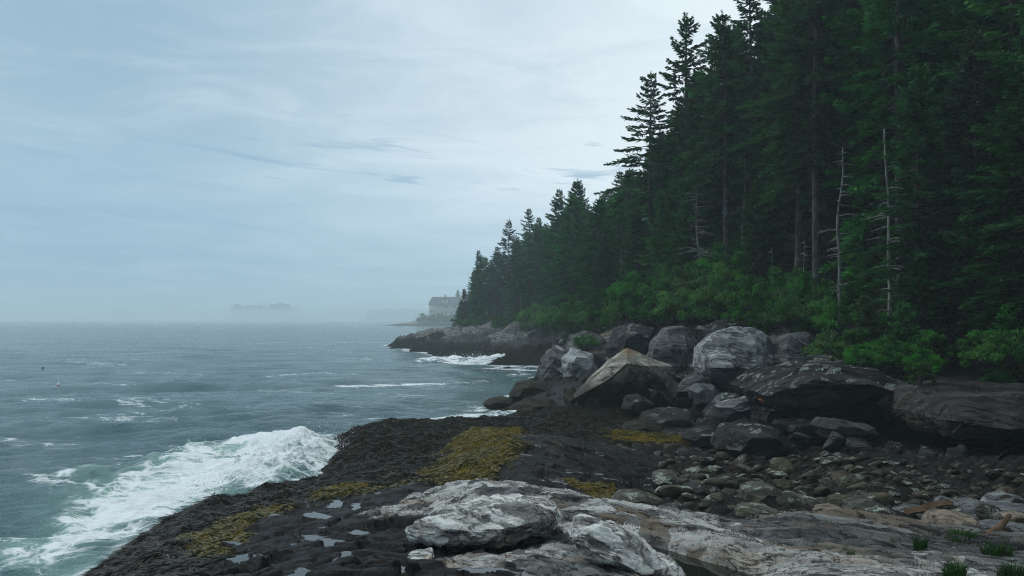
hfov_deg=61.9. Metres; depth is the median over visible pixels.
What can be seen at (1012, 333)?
shrub
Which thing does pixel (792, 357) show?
fallen branch
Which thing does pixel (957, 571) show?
grass tuft
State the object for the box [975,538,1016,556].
grass tuft
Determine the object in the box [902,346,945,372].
shrub
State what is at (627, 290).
shrub
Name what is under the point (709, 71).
spruce tree
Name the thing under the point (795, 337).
fallen branch
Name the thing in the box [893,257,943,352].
spruce tree
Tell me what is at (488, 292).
spruce tree
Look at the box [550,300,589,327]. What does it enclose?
shrub
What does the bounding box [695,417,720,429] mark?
boulder
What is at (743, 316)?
shrub
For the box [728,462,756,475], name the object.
cobble
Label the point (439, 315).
shrub
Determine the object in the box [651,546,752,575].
pool water
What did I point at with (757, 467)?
cobble
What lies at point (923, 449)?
boulder
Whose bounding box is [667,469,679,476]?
cobble
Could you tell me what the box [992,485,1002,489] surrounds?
cobble
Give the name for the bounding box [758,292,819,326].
shrub
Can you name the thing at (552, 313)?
shrub
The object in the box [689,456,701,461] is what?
cobble
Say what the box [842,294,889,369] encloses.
spruce tree
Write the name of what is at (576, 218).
spruce tree
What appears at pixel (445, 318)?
shrub
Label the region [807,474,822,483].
cobble
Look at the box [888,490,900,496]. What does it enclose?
cobble
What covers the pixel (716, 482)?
cobble
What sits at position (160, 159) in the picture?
sky
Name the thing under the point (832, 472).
cobble
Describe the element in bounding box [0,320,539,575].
sea
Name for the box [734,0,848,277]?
spruce tree
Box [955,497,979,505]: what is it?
boulder
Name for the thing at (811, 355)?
fallen branch
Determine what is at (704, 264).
shrub
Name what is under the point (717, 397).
boulder
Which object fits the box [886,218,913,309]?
spruce tree
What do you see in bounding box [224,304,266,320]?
island
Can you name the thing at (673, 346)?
boulder
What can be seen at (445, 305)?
house
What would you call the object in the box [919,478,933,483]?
cobble
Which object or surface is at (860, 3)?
spruce tree
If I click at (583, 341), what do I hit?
shrub
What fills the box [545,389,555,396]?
boulder
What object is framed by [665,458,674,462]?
cobble
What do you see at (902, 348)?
shrub
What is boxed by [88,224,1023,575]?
ground
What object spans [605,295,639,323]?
shrub
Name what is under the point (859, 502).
boulder
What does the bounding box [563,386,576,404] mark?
boulder
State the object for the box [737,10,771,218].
spruce tree
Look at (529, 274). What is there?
spruce tree
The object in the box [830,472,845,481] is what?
cobble
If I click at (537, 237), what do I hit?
spruce tree
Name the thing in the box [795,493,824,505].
boulder
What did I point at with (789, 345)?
boulder
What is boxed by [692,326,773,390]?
boulder
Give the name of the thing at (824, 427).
boulder
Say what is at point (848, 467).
cobble
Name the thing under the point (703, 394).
boulder
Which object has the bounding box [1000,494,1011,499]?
cobble
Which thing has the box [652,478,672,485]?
cobble
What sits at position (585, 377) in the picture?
boulder
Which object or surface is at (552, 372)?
boulder
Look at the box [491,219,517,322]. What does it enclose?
spruce tree
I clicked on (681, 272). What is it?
shrub
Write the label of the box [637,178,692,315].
spruce tree
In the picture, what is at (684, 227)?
spruce tree
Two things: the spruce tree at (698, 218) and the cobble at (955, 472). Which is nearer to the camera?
the cobble at (955, 472)
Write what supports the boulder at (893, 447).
on the ground
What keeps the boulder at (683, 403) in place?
on the ground
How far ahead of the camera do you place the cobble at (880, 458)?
23.47 m
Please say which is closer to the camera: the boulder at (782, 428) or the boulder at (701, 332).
the boulder at (782, 428)
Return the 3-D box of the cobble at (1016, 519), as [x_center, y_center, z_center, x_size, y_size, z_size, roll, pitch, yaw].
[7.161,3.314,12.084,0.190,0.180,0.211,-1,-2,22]
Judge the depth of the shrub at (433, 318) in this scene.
691.12 m
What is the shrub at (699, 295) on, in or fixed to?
on the ground
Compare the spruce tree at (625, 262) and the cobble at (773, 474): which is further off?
the spruce tree at (625, 262)
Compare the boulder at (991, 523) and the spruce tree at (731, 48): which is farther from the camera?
the spruce tree at (731, 48)
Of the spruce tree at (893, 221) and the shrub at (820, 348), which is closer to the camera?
the shrub at (820, 348)
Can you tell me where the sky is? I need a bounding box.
[0,0,891,319]
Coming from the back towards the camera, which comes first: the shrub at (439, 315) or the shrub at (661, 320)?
the shrub at (439, 315)
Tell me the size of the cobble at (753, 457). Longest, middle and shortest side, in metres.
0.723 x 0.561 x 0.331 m
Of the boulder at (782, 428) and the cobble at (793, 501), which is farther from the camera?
the boulder at (782, 428)
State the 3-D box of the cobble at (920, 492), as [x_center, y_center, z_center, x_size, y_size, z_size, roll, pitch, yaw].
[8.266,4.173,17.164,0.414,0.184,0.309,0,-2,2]
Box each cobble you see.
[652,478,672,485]
[654,485,692,498]
[658,461,668,468]
[663,454,675,460]
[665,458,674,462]
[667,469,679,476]
[674,456,685,461]
[679,478,689,484]
[681,466,699,473]
[681,493,700,500]
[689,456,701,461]
[690,474,706,480]
[697,502,711,510]
[700,498,711,501]
[701,457,715,465]
[702,465,721,474]
[703,477,728,487]
[705,493,724,502]
[710,487,717,492]
[714,451,729,460]
[722,488,735,495]
[725,480,740,488]
[727,505,735,510]
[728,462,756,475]
[734,454,751,463]
[735,474,745,478]
[735,477,750,482]
[749,455,765,460]
[751,474,762,478]
[753,464,763,470]
[765,468,775,473]
[768,470,787,478]
[769,457,795,473]
[773,479,792,490]
[775,493,809,508]
[793,485,809,490]
[797,490,806,494]
[801,472,810,478]
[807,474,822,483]
[807,483,816,487]
[808,469,824,473]
[813,457,821,462]
[813,486,830,496]
[816,497,825,502]
[818,479,830,482]
[819,456,842,465]
[820,452,831,456]
[826,494,850,506]
[827,470,849,476]
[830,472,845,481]
[832,452,847,458]
[838,473,865,487]
[842,456,855,462]
[844,464,854,470]
[846,490,870,495]
[847,481,877,491]
[848,467,860,472]
[856,454,869,460]
[863,492,894,503]
[868,460,881,466]
[872,469,888,477]
[872,484,884,488]
[874,457,887,460]
[875,478,884,482]
[883,486,899,491]
[884,468,896,472]
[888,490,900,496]
[893,476,903,482]
[896,459,908,465]
[900,481,912,486]
[909,499,921,504]
[912,490,926,494]
[915,494,930,500]
[918,499,928,504]
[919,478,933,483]
[924,492,938,498]
[937,483,949,488]
[938,468,947,473]
[940,479,952,483]
[942,492,951,496]
[946,489,962,496]
[949,470,960,474]
[957,475,966,480]
[965,495,978,498]
[970,487,982,490]
[975,504,1001,518]
[983,469,1002,479]
[990,513,1002,518]
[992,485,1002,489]
[995,486,1017,494]
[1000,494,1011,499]
[1002,472,1023,482]
[1010,516,1023,523]
[1011,477,1023,486]
[1016,466,1023,471]
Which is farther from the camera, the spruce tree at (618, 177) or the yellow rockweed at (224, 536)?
the spruce tree at (618, 177)
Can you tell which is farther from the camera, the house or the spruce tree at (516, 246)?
the house
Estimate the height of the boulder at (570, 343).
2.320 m
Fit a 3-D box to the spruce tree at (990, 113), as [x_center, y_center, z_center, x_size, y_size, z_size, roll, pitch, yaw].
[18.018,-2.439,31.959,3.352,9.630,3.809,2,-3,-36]
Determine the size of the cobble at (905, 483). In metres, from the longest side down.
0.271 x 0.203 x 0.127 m
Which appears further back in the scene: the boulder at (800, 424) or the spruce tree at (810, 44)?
the spruce tree at (810, 44)
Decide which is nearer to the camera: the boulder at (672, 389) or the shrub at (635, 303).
the boulder at (672, 389)
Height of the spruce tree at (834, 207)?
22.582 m
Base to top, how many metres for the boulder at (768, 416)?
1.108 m
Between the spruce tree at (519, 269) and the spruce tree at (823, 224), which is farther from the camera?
the spruce tree at (519, 269)
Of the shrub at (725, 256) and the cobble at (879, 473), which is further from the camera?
the shrub at (725, 256)
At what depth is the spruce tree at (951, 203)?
33.49 m
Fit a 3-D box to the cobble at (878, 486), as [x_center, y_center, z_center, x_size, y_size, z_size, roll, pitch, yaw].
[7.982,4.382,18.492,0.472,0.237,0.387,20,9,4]
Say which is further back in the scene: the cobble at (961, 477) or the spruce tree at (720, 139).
the spruce tree at (720, 139)
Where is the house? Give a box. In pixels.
[427,295,458,315]
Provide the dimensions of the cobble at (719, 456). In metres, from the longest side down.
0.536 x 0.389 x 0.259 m
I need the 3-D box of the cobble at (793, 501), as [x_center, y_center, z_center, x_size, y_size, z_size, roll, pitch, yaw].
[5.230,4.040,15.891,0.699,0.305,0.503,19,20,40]
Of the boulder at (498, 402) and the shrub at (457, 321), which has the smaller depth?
the boulder at (498, 402)
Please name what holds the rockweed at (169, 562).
on the ground
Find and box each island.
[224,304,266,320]
[259,303,311,320]
[363,308,428,320]
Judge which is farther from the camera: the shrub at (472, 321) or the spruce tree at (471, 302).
the spruce tree at (471, 302)
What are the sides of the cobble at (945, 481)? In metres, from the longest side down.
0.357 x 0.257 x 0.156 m
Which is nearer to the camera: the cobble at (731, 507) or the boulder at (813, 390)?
the cobble at (731, 507)
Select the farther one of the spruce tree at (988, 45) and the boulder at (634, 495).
the spruce tree at (988, 45)
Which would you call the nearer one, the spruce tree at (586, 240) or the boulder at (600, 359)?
the boulder at (600, 359)
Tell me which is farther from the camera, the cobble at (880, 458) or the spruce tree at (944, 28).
the spruce tree at (944, 28)
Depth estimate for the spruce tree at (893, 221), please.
53.75 m
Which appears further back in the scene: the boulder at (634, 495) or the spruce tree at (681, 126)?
the spruce tree at (681, 126)
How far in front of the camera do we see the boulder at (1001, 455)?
21.78 m
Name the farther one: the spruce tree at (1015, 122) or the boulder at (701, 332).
the boulder at (701, 332)
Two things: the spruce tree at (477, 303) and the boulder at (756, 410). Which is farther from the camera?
the spruce tree at (477, 303)
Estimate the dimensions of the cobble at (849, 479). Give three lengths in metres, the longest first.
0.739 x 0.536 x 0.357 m
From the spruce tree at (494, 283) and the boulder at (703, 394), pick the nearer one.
the boulder at (703, 394)
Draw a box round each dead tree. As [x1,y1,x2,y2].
[669,191,718,295]
[739,158,752,252]
[800,239,810,271]
[817,147,860,318]
[864,129,911,315]
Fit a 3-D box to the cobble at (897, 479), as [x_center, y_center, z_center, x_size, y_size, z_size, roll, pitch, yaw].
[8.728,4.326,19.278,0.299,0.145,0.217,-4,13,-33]
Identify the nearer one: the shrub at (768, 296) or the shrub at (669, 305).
the shrub at (768, 296)
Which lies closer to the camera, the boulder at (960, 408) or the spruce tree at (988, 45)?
the boulder at (960, 408)
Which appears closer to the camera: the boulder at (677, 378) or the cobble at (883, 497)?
the cobble at (883, 497)
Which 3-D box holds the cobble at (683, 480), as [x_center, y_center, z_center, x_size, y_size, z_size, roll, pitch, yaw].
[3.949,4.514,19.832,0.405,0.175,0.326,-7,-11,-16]
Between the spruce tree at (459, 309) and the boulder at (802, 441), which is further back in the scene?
the spruce tree at (459, 309)
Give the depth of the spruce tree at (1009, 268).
30.05 m
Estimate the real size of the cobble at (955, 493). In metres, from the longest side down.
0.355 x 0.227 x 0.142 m
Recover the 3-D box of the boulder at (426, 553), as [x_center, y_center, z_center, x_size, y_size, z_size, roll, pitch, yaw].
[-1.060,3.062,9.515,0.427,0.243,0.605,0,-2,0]
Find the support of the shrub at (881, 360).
on the ground
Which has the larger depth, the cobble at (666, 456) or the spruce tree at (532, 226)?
the spruce tree at (532, 226)
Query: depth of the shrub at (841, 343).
31.91 m
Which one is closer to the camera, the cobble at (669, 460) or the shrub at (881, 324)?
the cobble at (669, 460)
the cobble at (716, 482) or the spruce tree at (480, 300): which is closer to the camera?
the cobble at (716, 482)
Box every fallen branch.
[771,333,812,360]
[772,323,825,347]
[807,354,826,358]
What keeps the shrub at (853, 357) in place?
on the ground
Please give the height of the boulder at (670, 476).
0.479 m
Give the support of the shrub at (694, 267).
on the ground
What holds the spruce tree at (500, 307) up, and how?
on the ground
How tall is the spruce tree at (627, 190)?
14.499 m
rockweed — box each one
[77,404,662,575]
[160,426,704,561]
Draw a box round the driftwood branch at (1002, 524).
[982,513,1011,533]
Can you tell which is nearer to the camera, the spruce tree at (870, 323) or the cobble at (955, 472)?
the cobble at (955, 472)
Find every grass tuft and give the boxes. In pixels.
[909,531,932,550]
[937,556,971,575]
[943,527,979,542]
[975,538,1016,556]
[989,560,1023,575]
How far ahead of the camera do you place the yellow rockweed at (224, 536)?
18.92 m
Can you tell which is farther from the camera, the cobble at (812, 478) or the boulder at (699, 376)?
the boulder at (699, 376)
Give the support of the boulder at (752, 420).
on the ground
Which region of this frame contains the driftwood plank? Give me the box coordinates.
[903,499,952,515]
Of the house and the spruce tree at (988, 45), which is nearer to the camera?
the spruce tree at (988, 45)
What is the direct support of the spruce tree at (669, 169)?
on the ground
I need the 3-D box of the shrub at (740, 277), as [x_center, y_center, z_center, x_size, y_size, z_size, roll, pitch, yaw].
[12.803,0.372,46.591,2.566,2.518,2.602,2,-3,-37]
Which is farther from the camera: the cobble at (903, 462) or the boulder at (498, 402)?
the boulder at (498, 402)
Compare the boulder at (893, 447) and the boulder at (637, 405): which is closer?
the boulder at (893, 447)
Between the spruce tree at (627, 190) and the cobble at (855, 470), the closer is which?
the cobble at (855, 470)
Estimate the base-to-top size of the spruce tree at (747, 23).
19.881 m
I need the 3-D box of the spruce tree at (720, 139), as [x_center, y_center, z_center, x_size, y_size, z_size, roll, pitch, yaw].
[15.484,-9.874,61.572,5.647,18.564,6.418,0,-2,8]
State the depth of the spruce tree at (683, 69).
57.09 m
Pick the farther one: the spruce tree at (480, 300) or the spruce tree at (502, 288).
the spruce tree at (502, 288)
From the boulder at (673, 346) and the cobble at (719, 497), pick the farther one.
the boulder at (673, 346)
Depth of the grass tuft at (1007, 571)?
7.86 m
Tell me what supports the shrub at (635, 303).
on the ground
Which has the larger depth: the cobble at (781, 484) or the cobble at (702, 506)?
the cobble at (781, 484)
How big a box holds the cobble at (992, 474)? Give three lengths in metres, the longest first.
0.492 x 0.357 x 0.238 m
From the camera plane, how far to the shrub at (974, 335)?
27.48 m
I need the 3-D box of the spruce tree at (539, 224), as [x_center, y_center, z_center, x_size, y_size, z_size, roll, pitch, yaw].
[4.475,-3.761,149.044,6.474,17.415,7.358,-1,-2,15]
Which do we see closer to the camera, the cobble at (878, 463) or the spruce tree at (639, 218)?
the cobble at (878, 463)
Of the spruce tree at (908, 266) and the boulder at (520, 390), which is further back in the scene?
the boulder at (520, 390)
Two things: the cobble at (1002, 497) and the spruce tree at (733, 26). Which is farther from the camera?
the spruce tree at (733, 26)
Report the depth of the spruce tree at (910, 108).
32.77 m
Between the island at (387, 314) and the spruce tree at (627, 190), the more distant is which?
the island at (387, 314)
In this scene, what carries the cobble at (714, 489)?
on the ground
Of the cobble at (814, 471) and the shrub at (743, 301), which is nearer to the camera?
the cobble at (814, 471)
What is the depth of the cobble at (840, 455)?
24.11 m
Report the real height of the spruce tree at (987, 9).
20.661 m
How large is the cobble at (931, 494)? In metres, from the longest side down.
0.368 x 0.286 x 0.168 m
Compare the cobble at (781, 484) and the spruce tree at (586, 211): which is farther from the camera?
the spruce tree at (586, 211)
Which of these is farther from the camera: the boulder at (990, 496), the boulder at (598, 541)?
the boulder at (990, 496)
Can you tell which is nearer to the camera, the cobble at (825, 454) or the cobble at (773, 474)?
the cobble at (773, 474)
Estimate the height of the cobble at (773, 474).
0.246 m
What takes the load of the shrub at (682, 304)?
on the ground
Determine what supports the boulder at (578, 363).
on the ground
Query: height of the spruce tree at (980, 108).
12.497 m
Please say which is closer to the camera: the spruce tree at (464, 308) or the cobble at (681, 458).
the cobble at (681, 458)
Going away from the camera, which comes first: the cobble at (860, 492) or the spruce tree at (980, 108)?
the cobble at (860, 492)
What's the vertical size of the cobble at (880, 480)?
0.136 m
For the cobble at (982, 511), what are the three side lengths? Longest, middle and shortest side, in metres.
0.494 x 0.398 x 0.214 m
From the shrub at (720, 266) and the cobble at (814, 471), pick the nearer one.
the cobble at (814, 471)
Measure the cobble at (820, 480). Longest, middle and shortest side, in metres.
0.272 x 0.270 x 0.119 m
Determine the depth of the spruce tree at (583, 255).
75.87 m
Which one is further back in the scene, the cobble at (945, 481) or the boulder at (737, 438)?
the boulder at (737, 438)
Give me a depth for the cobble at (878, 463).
22.57 m
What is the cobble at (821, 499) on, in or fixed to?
on the ground
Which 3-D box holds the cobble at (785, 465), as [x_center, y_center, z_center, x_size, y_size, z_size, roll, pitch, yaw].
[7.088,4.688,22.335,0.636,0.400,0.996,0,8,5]
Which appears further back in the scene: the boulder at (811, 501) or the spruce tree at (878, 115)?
the spruce tree at (878, 115)
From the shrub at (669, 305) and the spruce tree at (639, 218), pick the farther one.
the spruce tree at (639, 218)
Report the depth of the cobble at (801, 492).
17.48 m
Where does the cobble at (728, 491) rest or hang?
on the ground
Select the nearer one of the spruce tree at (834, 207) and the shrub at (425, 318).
the spruce tree at (834, 207)
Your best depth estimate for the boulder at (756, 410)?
31.25 m
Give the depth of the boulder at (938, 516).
11.90 m
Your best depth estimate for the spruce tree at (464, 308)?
161.94 m
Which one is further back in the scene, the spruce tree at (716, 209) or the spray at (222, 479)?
the spruce tree at (716, 209)
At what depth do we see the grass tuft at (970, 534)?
10.71 m
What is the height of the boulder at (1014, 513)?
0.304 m
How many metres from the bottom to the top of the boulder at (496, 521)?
0.608 m
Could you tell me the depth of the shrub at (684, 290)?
50.21 m
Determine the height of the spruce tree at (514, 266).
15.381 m
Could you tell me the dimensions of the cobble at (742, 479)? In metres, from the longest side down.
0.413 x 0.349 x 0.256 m
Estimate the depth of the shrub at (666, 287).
53.60 m
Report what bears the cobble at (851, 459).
on the ground
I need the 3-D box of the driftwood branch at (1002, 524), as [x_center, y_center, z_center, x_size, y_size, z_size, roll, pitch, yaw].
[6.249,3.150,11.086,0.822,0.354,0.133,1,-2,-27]
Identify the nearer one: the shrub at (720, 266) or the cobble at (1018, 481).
the cobble at (1018, 481)
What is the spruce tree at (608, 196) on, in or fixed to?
on the ground
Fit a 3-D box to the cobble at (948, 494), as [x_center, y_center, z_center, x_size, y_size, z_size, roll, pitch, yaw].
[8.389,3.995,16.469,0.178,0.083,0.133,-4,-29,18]
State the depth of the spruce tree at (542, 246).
145.25 m
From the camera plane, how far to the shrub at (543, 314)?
99.63 m
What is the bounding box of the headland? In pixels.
[382,312,487,325]
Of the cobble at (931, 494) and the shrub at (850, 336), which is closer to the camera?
the cobble at (931, 494)
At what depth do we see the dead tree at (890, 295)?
32.82 m
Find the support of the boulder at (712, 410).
on the ground
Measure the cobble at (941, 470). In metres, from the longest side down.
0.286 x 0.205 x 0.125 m
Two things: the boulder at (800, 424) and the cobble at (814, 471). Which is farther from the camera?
the boulder at (800, 424)
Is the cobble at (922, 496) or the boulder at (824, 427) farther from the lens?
the boulder at (824, 427)
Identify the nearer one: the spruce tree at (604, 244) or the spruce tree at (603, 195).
the spruce tree at (604, 244)
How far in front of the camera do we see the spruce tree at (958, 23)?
34.86 m
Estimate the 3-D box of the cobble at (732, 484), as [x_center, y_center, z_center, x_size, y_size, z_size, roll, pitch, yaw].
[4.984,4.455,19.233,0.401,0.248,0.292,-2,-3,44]
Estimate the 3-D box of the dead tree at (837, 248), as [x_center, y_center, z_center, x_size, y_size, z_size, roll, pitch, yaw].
[14.408,-1.848,37.550,1.813,8.700,1.671,0,-2,11]
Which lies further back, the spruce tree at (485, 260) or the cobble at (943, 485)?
the spruce tree at (485, 260)
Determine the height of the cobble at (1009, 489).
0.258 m
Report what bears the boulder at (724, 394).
on the ground
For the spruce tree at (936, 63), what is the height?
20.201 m
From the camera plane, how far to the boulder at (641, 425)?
32.19 m
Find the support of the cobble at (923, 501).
on the ground
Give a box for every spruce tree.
[452,300,463,324]
[458,289,469,326]
[465,293,481,318]
[466,250,493,320]
[466,270,483,313]
[467,272,494,320]
[471,256,500,318]
[479,266,500,317]
[483,247,510,315]
[485,251,503,318]
[486,270,505,316]
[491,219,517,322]
[495,253,508,314]
[498,239,527,317]
[503,262,531,322]
[504,237,523,309]
[508,208,547,291]
[512,230,546,309]
[522,229,546,295]
[524,228,547,311]
[527,217,547,303]
[530,189,571,306]
[531,227,566,303]
[536,180,599,308]
[539,194,597,343]
[540,218,559,306]
[543,220,567,298]
[559,198,624,327]
[565,208,595,297]
[566,206,596,292]
[579,293,608,334]
[582,234,620,310]
[583,189,617,268]
[587,197,642,297]
[592,194,605,244]
[593,71,680,276]
[594,189,642,301]
[605,170,634,228]
[614,168,648,269]
[615,255,634,301]
[618,209,660,320]
[619,148,660,278]
[626,142,673,260]
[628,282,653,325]
[633,92,702,259]
[633,188,688,326]
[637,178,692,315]
[642,12,731,258]
[649,95,722,235]
[660,164,722,280]
[669,10,760,278]
[669,70,717,244]
[670,96,722,258]
[683,0,791,248]
[686,45,741,246]
[692,25,746,244]
[693,52,771,256]
[709,0,804,247]
[718,178,785,312]
[725,66,811,283]
[728,17,807,269]
[731,23,755,57]
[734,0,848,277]
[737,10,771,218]
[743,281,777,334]
[749,0,893,279]
[755,0,880,287]
[764,2,874,254]
[788,0,893,261]
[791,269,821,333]
[818,0,955,297]
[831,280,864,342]
[833,3,892,225]
[838,0,976,320]
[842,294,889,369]
[843,0,990,270]
[847,2,944,219]
[849,62,990,356]
[854,0,974,254]
[860,139,911,226]
[880,301,928,381]
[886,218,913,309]
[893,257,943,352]
[894,135,966,335]
[900,0,1023,256]
[902,29,1023,345]
[912,0,1023,314]
[928,22,1023,339]
[941,196,995,346]
[943,1,1020,187]
[946,95,1023,323]
[955,0,1023,319]
[973,206,1023,339]
[980,54,1023,233]
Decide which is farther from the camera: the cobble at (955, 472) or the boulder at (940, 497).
the cobble at (955, 472)
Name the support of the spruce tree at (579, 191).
on the ground
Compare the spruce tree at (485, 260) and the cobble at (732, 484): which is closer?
the cobble at (732, 484)
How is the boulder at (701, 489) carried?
on the ground
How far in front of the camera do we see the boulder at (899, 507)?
13.98 m
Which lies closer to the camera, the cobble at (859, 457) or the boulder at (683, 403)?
the cobble at (859, 457)
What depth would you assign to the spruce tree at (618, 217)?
77.89 m
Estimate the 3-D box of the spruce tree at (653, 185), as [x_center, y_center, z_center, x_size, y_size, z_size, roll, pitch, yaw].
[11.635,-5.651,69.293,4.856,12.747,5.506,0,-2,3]
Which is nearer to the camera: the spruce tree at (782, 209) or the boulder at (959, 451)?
the boulder at (959, 451)
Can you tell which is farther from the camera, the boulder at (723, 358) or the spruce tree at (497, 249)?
the spruce tree at (497, 249)
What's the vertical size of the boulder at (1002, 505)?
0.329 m
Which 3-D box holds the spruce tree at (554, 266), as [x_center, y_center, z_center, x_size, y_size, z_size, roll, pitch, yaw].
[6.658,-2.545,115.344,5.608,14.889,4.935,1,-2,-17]
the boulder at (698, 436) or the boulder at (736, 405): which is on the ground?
the boulder at (698, 436)
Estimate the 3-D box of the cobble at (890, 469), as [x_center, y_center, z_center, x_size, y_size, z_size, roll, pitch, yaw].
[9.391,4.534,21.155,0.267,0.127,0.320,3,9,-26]
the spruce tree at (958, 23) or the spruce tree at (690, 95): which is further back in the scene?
the spruce tree at (690, 95)
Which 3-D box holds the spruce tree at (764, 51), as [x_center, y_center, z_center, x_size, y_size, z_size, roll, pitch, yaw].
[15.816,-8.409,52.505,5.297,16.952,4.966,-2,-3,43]
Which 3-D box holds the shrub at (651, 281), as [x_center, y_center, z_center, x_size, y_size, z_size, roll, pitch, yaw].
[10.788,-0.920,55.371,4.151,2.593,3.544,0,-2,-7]
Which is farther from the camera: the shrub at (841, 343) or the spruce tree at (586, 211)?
the spruce tree at (586, 211)
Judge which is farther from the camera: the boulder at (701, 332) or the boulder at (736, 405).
the boulder at (701, 332)
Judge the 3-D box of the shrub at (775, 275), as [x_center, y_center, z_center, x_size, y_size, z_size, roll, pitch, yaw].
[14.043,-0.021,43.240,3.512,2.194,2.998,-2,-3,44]
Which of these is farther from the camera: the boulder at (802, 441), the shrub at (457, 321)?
the shrub at (457, 321)
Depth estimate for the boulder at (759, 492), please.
17.01 m
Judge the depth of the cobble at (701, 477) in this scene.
20.71 m
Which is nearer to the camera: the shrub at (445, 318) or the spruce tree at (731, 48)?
the spruce tree at (731, 48)
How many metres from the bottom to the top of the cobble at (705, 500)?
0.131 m
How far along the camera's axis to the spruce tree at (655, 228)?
57.05 m
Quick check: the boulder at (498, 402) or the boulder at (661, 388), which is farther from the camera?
the boulder at (498, 402)
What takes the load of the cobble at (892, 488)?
on the ground
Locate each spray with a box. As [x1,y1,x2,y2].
[174,456,270,493]
[277,420,349,459]
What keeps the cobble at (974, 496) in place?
on the ground
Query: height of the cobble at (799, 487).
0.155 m
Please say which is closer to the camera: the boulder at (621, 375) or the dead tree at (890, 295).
the dead tree at (890, 295)
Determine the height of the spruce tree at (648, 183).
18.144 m
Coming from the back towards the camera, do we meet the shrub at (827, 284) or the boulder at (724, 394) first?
the shrub at (827, 284)
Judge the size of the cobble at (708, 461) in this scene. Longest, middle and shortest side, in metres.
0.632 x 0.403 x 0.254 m
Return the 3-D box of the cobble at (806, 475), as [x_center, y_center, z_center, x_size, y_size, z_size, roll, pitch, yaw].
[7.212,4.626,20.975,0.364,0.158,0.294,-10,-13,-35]
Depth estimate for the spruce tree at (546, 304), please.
124.56 m
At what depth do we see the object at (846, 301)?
34.89 m
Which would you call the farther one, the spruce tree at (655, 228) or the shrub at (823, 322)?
the spruce tree at (655, 228)
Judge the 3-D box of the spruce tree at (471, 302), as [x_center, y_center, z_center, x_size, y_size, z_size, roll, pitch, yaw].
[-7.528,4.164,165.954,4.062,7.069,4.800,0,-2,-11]
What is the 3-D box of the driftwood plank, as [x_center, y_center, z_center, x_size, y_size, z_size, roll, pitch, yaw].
[6.569,3.454,13.456,1.223,0.064,0.144,0,30,-33]
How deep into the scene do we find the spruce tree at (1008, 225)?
24.24 m
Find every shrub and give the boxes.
[421,316,431,320]
[428,314,436,320]
[435,313,443,320]
[438,315,450,320]
[450,312,467,326]
[462,313,491,325]
[491,314,515,327]
[516,302,546,322]
[519,311,550,331]
[531,306,560,329]
[534,306,562,327]
[540,303,586,328]
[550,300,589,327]
[573,334,601,347]
[574,298,608,325]
[592,287,634,327]
[605,269,649,299]
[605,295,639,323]
[623,283,652,325]
[637,286,672,327]
[639,274,664,305]
[646,256,692,287]
[647,277,679,322]
[653,282,703,320]
[654,262,693,296]
[672,268,731,305]
[673,281,713,315]
[676,299,733,322]
[683,249,719,280]
[686,272,765,307]
[693,253,740,287]
[696,241,752,274]
[703,274,735,312]
[719,247,771,282]
[720,305,752,323]
[721,272,757,317]
[737,275,794,307]
[749,266,823,297]
[756,284,808,322]
[758,287,800,331]
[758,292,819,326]
[772,277,849,304]
[776,289,837,322]
[799,329,851,358]
[803,286,864,322]
[811,301,874,335]
[825,329,869,364]
[833,335,870,354]
[842,341,881,366]
[857,312,897,346]
[857,343,905,369]
[861,336,940,366]
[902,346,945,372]
[903,361,935,387]
[910,329,955,363]
[956,330,1009,371]
[958,328,1023,365]
[1000,329,1023,363]
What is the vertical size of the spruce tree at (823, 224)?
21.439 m
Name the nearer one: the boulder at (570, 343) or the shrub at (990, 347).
the shrub at (990, 347)
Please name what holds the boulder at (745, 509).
on the ground
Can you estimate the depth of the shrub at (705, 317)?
48.81 m
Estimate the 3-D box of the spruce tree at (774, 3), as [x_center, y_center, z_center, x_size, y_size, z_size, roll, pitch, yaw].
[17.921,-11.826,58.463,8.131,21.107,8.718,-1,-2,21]
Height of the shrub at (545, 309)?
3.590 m
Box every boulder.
[405,493,561,549]
[408,548,433,558]
[483,396,517,408]
[508,397,555,409]
[509,380,553,400]
[536,347,566,375]
[543,366,561,379]
[545,345,563,352]
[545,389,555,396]
[560,347,597,378]
[563,331,605,351]
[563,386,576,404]
[568,513,685,575]
[573,348,671,404]
[577,372,592,381]
[593,353,614,368]
[605,323,655,354]
[611,488,663,506]
[621,394,654,416]
[621,420,662,431]
[639,407,697,427]
[646,326,700,374]
[647,384,666,393]
[648,389,672,407]
[651,469,679,484]
[665,397,693,408]
[666,383,688,399]
[671,373,689,382]
[676,369,716,394]
[681,426,715,447]
[681,481,712,496]
[686,383,718,406]
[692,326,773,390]
[694,318,754,339]
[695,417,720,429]
[702,394,750,422]
[707,393,720,405]
[709,420,799,458]
[714,396,753,413]
[720,392,736,398]
[730,360,905,427]
[730,418,759,422]
[734,501,778,517]
[738,481,783,503]
[748,404,785,425]
[751,406,788,417]
[769,423,788,436]
[770,332,815,362]
[771,416,819,436]
[788,432,811,451]
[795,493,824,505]
[810,417,879,437]
[812,503,841,509]
[821,431,846,451]
[841,494,895,514]
[843,437,871,447]
[876,375,1023,445]
[885,440,901,453]
[892,504,923,517]
[918,444,936,456]
[921,508,981,528]
[933,495,959,506]
[945,444,968,458]
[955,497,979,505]
[959,500,1023,519]
[979,519,1023,531]
[980,491,1023,501]
[990,511,1023,517]
[994,449,1006,459]
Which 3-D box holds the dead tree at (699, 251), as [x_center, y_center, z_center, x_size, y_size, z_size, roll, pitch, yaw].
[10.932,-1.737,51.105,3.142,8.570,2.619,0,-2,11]
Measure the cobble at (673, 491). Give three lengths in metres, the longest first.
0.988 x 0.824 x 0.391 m

